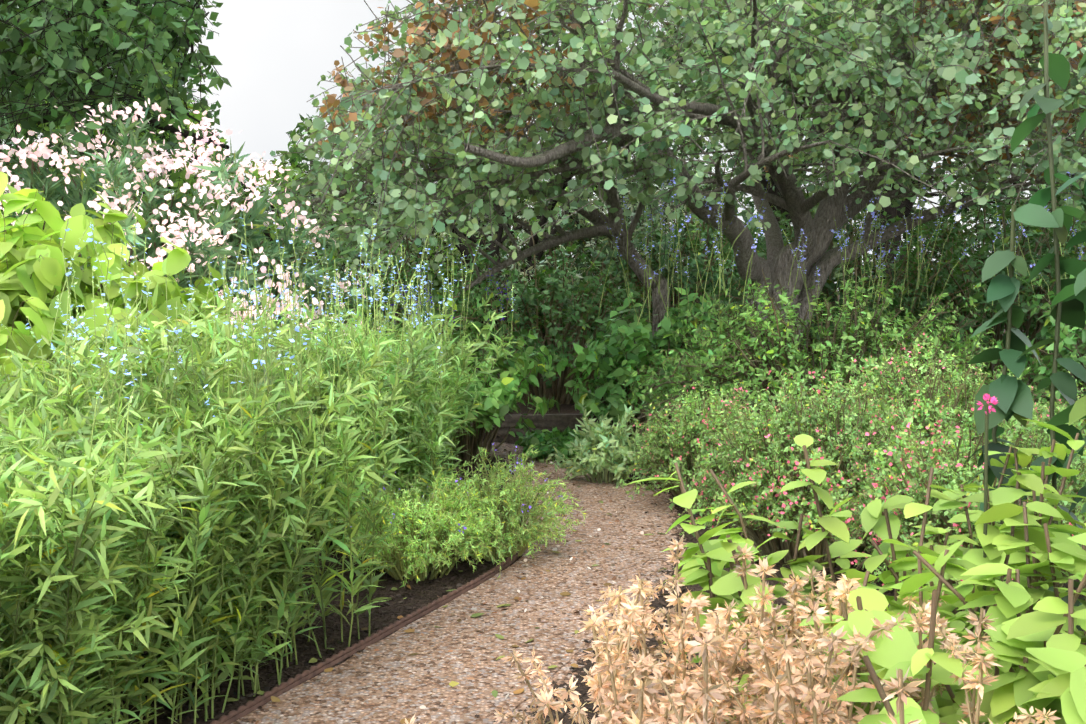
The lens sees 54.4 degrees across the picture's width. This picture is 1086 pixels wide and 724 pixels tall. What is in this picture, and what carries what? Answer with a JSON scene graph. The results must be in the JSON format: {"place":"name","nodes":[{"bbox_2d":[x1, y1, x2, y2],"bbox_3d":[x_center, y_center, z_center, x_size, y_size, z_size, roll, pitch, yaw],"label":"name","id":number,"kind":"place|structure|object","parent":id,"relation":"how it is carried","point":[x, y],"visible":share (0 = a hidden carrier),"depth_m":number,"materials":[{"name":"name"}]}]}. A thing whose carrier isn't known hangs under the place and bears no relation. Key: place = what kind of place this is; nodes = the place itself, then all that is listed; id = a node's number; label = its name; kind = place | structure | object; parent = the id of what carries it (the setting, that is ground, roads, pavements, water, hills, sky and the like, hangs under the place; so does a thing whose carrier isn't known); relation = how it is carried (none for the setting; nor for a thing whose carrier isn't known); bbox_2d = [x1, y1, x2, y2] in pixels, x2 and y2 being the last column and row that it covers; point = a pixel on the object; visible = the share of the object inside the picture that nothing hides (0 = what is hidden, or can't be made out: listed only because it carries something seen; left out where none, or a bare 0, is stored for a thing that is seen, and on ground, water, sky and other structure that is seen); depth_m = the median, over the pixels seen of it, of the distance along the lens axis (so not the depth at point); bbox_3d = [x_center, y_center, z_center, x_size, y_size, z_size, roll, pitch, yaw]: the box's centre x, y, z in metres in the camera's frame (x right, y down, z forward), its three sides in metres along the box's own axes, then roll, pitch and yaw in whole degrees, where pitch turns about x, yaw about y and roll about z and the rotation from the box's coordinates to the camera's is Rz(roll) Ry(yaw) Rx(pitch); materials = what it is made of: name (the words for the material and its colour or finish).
{"place":"outdoors","nodes":[
{"label":"outdoors","id":0,"kind":"place"},
{"bbox_2d":[231,442,669,723],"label":"gravel path","id":1,"kind":"structure","parent":0,"point":[403,682],"depth_m":4.40,"materials":[{"name":"beige gravel"}]},
{"bbox_2d":[1,0,1052,288],"label":"sky","id":2,"kind":"structure","parent":0,"point":[274,55],"materials":[{"name":"white"}]},
{"bbox_2d":[27,290,1085,723],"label":"ground","id":3,"kind":"structure","parent":0,"point":[391,608],"depth_m":4.63,"materials":[{"name":"soil"}]},
{"bbox_2d":[0,118,198,239],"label":"shrub","id":4,"kind":"object","parent":3,"relation":"on","point":[28,136],"depth_m":10.92,"materials":[{"name":"green plant"}]},
{"bbox_2d":[0,0,231,212],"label":"tree","id":5,"kind":"object","parent":3,"relation":"on","point":[41,38],"visible":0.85,"depth_m":8.29,"materials":[{"name":"green plant"}]},
{"bbox_2d":[0,171,292,453],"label":"chartreuse shrub","id":6,"kind":"object","parent":3,"relation":"on","point":[32,279],"visible":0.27,"depth_m":5.06,"materials":[{"name":"green plant"}]},
{"bbox_2d":[64,122,249,283],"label":"hedge","id":7,"kind":"object","parent":3,"relation":"on","point":[158,183],"depth_m":20.34,"materials":[{"name":"green plant"}]},
{"bbox_2d":[9,0,306,263],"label":"dark tree","id":8,"kind":"object","parent":3,"relation":"on","point":[143,97],"depth_m":24.04,"materials":[{"name":"green plant"}]},
{"bbox_2d":[0,93,389,344],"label":"oleander shrub","id":9,"kind":"object","parent":3,"relation":"on","point":[118,187],"visible":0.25,"depth_m":7.70,"materials":[{"name":"pink plant"}]},
{"bbox_2d":[0,203,420,723],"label":"flowering plant","id":10,"kind":"object","parent":3,"relation":"on","point":[141,510],"visible":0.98,"depth_m":3.59,"materials":[{"name":"green plant"}]},
{"bbox_2d":[3,46,600,300],"bbox_3d":[-4.271,-1.738,16.755,9.086,6.876,7.305,-4,6,-41],"label":"shrub","id":11,"kind":"object","parent":3,"relation":"on","point":[180,180],"visible":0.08,"depth_m":15.76,"materials":[{"name":"green plant"}]},
{"bbox_2d":[195,218,517,554],"bbox_3d":[-1.152,0.089,6.425,1.932,1.791,2.247,0,4,-1],"label":"flowering plant","id":12,"kind":"object","parent":3,"relation":"on","point":[424,443],"visible":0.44,"depth_m":5.91,"materials":[{"name":"green plant"}]},
{"bbox_2d":[210,551,518,723],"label":"rope edging tile","id":13,"kind":"object","parent":3,"relation":"on","point":[248,707],"visible":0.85,"depth_m":4.17,"materials":[{"name":"ceramic"}]},
{"bbox_2d":[267,165,464,331],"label":"hedge","id":14,"kind":"object","parent":3,"relation":"on","point":[339,266],"visible":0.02,"depth_m":20.97,"materials":[{"name":"green plant"}]},
{"bbox_2d":[246,197,519,370],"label":"shrub","id":15,"kind":"object","parent":3,"relation":"on","point":[460,305],"visible":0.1,"depth_m":12.36,"materials":[{"name":"green plant"}]},
{"bbox_2d":[326,463,518,587],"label":"flowering plant","id":16,"kind":"object","parent":3,"relation":"on","point":[410,558],"visible":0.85,"depth_m":5.18,"materials":[{"name":"green plant"}]},
{"bbox_2d":[169,32,745,361],"bbox_3d":[-2.261,-3.553,24.499,13.144,9.041,13.154,3,5,34],"label":"shrub","id":17,"kind":"object","parent":3,"relation":"on","point":[302,126],"visible":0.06,"depth_m":20.96,"materials":[{"name":"green plant"}]},
{"bbox_2d":[391,268,559,465],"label":"shrub","id":18,"kind":"object","parent":3,"relation":"on","point":[509,388],"visible":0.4,"depth_m":8.43,"materials":[{"name":"green plant"}]},
{"bbox_2d":[28,436,953,723],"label":"ground litter","id":19,"kind":"object","parent":3,"relation":"on","point":[330,648],"visible":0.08,"depth_m":4.60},
{"bbox_2d":[410,443,588,579],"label":"flowering plant","id":20,"kind":"object","parent":3,"relation":"on","point":[508,523],"visible":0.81,"depth_m":5.57,"materials":[{"name":"green plant"}]},
{"bbox_2d":[265,113,745,377],"bbox_3d":[0.007,-1.654,15.100,6.832,4.045,6.386,2,5,30],"label":"shrub","id":21,"kind":"object","parent":3,"relation":"on","point":[529,267],"visible":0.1,"depth_m":14.68,"materials":[{"name":"green plant"}]},
{"bbox_2d":[488,455,527,554],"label":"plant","id":22,"kind":"object","parent":3,"relation":"on","point":[501,460],"visible":0.1,"depth_m":8.42,"materials":[{"name":"green plant"}]},
{"bbox_2d":[386,166,650,354],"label":"hedge","id":23,"kind":"object","parent":3,"relation":"on","point":[504,243],"visible":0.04,"depth_m":19.38,"materials":[{"name":"green plant"}]},
{"bbox_2d":[459,414,635,434],"bbox_3d":[-1.029,0.612,10.253,5.112,0.182,0.150,0,4,-4],"label":"bench","id":24,"kind":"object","parent":3,"relation":"on","point":[560,422],"depth_m":10.26,"materials":[{"name":"brown wood"}]},
{"bbox_2d":[435,217,676,404],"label":"shrub","id":25,"kind":"object","parent":3,"relation":"on","point":[585,303],"visible":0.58,"depth_m":12.60,"materials":[{"name":"green plant"}]},
{"bbox_2d":[515,427,629,462],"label":"groundcover plant","id":26,"kind":"object","parent":3,"relation":"on","point":[545,442],"visible":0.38,"depth_m":8.86,"materials":[{"name":"green plant"}]},
{"bbox_2d":[477,439,697,723],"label":"gravel path fringe","id":27,"kind":"object","parent":3,"relation":"on","point":[561,676],"visible":0.15,"depth_m":4.42,"materials":[{"name":"beige gravel"}]},
{"bbox_2d":[539,397,657,487],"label":"sage plant","id":28,"kind":"object","parent":3,"relation":"on","point":[607,457],"visible":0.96,"depth_m":7.68,"materials":[{"name":"green plant"}]},
{"bbox_2d":[538,287,752,442],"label":"shrub","id":29,"kind":"object","parent":3,"relation":"on","point":[613,360],"visible":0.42,"depth_m":9.37,"materials":[{"name":"green plant"}]},
{"bbox_2d":[621,417,711,488],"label":"leafy plant","id":30,"kind":"object","parent":3,"relation":"on","point":[644,442],"visible":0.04,"depth_m":7.52,"materials":[{"name":"green plant"}]},
{"bbox_2d":[506,177,833,357],"bbox_3d":[1.813,-1.291,15.300,5.097,3.262,3.599,0,4,-1],"label":"shrub","id":31,"kind":"object","parent":3,"relation":"on","point":[701,258],"visible":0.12,"depth_m":14.87,"materials":[{"name":"green plant"}]},
{"bbox_2d":[260,0,1085,417],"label":"tree","id":32,"kind":"object","parent":3,"relation":"on","point":[854,74],"visible":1,"depth_m":7.90,"materials":[{"name":"green plant"}]},
{"bbox_2d":[619,376,789,514],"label":"flowering shrub","id":33,"kind":"object","parent":3,"relation":"on","point":[668,447],"visible":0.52,"depth_m":6.70,"materials":[{"name":"green plant"}]},
{"bbox_2d":[576,143,840,355],"bbox_3d":[3.167,-2.178,20.673,5.720,4.244,4.470,0,4,-1],"label":"hedge","id":34,"kind":"object","parent":3,"relation":"on","point":[745,219],"visible":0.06,"depth_m":19.89,"materials":[{"name":"green plant"}]},
{"bbox_2d":[405,534,1060,723],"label":"plant seed heads","id":35,"kind":"object","parent":3,"relation":"on","point":[703,697],"visible":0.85,"depth_m":1.63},
{"bbox_2d":[667,365,934,567],"bbox_3d":[1.464,0.528,5.643,1.456,1.038,1.358,2,5,29],"label":"flowering shrub","id":36,"kind":"object","parent":3,"relation":"on","point":[767,473],"visible":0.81,"depth_m":5.42,"materials":[{"name":"green plant"}]},
{"bbox_2d":[597,159,1084,444],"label":"flowering plant","id":37,"kind":"object","parent":3,"relation":"on","point":[785,353],"visible":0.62,"depth_m":8.04,"materials":[{"name":"green plant"}]},
{"bbox_2d":[640,8,1041,242],"bbox_3d":[8.351,-8.775,26.042,13.243,16.598,17.125,0,4,-1],"label":"dark tree","id":38,"kind":"object","parent":3,"relation":"on","point":[764,183],"visible":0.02,"depth_m":27.33,"materials":[{"name":"green plant"}]},
{"bbox_2d":[619,0,1084,323],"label":"dark tree","id":39,"kind":"object","parent":3,"relation":"on","point":[890,210],"depth_m":18.94,"materials":[{"name":"green plant"}]},
{"bbox_2d":[626,419,1085,723],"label":"chartreuse plant","id":40,"kind":"object","parent":3,"relation":"on","point":[1040,659],"visible":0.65,"depth_m":2.01,"materials":[{"name":"green plant"}]},
{"bbox_2d":[673,186,1050,404],"bbox_3d":[3.754,-0.858,12.520,4.553,2.803,3.398,0,4,-1],"label":"shrub","id":41,"kind":"object","parent":3,"relation":"on","point":[829,288],"visible":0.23,"depth_m":12.17,"materials":[{"name":"green plant"}]},
{"bbox_2d":[646,0,1085,278],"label":"dark tree","id":42,"kind":"object","parent":3,"relation":"on","point":[1004,206],"depth_m":15.83,"materials":[{"name":"green plant"}]},
{"bbox_2d":[775,150,997,348],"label":"hedge","id":43,"kind":"object","parent":3,"relation":"on","point":[836,273],"visible":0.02,"depth_m":20.61,"materials":[{"name":"green plant"}]},
{"bbox_2d":[805,325,1056,509],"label":"flowering shrub","id":44,"kind":"object","parent":3,"relation":"on","point":[948,411],"visible":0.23,"depth_m":6.19,"materials":[{"name":"green plant"}]},
{"bbox_2d":[825,387,1085,614],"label":"flowering shrub","id":45,"kind":"object","parent":3,"relation":"on","point":[953,473],"visible":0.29,"depth_m":4.67,"materials":[{"name":"green plant"}]},
{"bbox_2d":[834,185,1085,403],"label":"shrub","id":46,"kind":"object","parent":3,"relation":"on","point":[1031,331],"visible":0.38,"depth_m":12.18,"materials":[{"name":"green plant"}]},
{"bbox_2d":[950,164,1085,384],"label":"shrub","id":47,"kind":"object","parent":3,"relation":"on","point":[1045,246],"visible":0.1,"depth_m":14.72,"materials":[{"name":"green plant"}]},
{"bbox_2d":[960,2,1085,654],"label":"tall plant","id":48,"kind":"object","parent":3,"relation":"on","point":[1005,396],"visible":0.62,"depth_m":3.16,"materials":[{"name":"green plant"}]},
{"bbox_2d":[961,243,1085,446],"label":"shrub","id":49,"kind":"object","parent":3,"relation":"on","point":[1072,345],"visible":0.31,"depth_m":7.44,"materials":[{"name":"green plant"}]},
{"bbox_2d":[968,189,1081,317],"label":"hedge","id":50,"kind":"object","parent":3,"relation":"on","point":[1001,238],"visible":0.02,"depth_m":21.27,"materials":[{"name":"green plant"}]},
{"bbox_2d":[988,354,1085,526],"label":"shrub","id":51,"kind":"object","parent":3,"relation":"on","point":[1058,408],"visible":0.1,"depth_m":5.72,"materials":[{"name":"green plant"}]},
{"bbox_2d":[1027,237,1085,379],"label":"shrub","id":52,"kind":"object","parent":3,"relation":"on","point":[1051,271],"visible":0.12,"depth_m":10.42,"materials":[{"name":"green plant"}]}
]}

